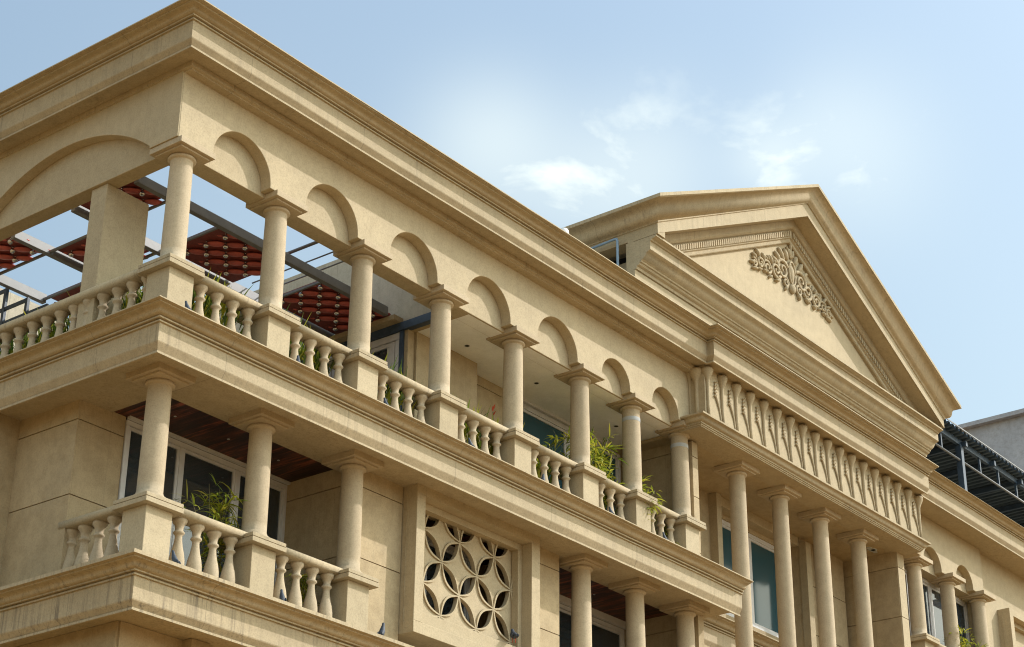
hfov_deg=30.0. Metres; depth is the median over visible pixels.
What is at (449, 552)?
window
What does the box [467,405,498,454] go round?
flowering plant
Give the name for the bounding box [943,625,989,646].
bamboo plant
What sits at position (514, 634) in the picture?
pigeon
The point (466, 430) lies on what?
balcony plants
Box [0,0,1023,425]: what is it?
sky
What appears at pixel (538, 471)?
balcony plants
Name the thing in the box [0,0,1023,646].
classical building
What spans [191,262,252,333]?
balcony plants
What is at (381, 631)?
pigeon
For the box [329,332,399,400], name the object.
window
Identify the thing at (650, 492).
bamboo plant
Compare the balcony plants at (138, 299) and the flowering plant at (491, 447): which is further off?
the flowering plant at (491, 447)
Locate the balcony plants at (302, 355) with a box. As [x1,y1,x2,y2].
[286,304,334,374]
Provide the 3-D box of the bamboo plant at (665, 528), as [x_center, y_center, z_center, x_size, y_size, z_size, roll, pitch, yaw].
[2.757,3.881,35.719,0.687,1.291,1.574,-18,-32,34]
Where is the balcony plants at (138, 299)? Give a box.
[121,257,154,309]
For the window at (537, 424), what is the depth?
36.05 m
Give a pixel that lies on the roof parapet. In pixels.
(14, 311)
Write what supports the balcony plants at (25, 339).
on the classical building
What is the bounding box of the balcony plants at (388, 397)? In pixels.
[370,348,416,412]
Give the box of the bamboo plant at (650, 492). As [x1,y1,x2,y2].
[642,476,665,523]
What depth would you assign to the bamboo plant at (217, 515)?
26.75 m
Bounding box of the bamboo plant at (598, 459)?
[545,422,626,505]
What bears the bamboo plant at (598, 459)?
on the classical building
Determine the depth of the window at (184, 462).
28.30 m
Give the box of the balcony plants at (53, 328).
[36,290,70,342]
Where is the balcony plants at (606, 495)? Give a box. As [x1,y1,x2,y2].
[603,470,616,514]
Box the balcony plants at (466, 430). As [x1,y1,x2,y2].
[453,393,491,449]
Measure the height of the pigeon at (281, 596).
0.240 m
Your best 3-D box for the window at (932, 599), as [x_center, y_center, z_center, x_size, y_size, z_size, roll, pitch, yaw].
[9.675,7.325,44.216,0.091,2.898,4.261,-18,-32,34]
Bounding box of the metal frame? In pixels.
[0,288,48,350]
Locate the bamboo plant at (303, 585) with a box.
[284,569,319,608]
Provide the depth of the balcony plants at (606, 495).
34.66 m
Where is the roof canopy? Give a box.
[926,418,1023,526]
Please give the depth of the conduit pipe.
36.92 m
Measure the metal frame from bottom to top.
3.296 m
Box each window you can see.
[117,419,286,584]
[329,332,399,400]
[424,535,469,621]
[523,403,620,511]
[559,603,624,646]
[722,519,778,637]
[904,569,970,646]
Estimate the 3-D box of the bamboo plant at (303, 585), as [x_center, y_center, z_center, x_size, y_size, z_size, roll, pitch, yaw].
[-3.106,3.906,27.820,0.652,1.263,0.734,-6,-27,13]
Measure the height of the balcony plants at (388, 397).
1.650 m
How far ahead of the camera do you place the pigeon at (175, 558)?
24.24 m
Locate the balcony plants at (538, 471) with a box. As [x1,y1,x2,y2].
[523,423,561,483]
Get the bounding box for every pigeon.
[172,550,180,563]
[279,589,286,600]
[377,623,384,635]
[510,629,518,642]
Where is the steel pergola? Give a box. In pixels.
[0,176,390,336]
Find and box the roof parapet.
[0,288,66,350]
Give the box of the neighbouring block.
[954,408,1023,472]
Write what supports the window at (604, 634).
in the classical building
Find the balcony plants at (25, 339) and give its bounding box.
[0,309,41,354]
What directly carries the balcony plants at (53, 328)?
on the classical building
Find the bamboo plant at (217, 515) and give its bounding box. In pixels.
[173,473,249,572]
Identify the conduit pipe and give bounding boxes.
[591,238,618,265]
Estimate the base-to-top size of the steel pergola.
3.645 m
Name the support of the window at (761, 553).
in the classical building
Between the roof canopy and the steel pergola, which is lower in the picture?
the roof canopy
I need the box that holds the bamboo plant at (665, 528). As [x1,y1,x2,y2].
[644,490,680,545]
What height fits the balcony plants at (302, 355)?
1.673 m
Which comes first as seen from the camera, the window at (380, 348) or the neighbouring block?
the window at (380, 348)

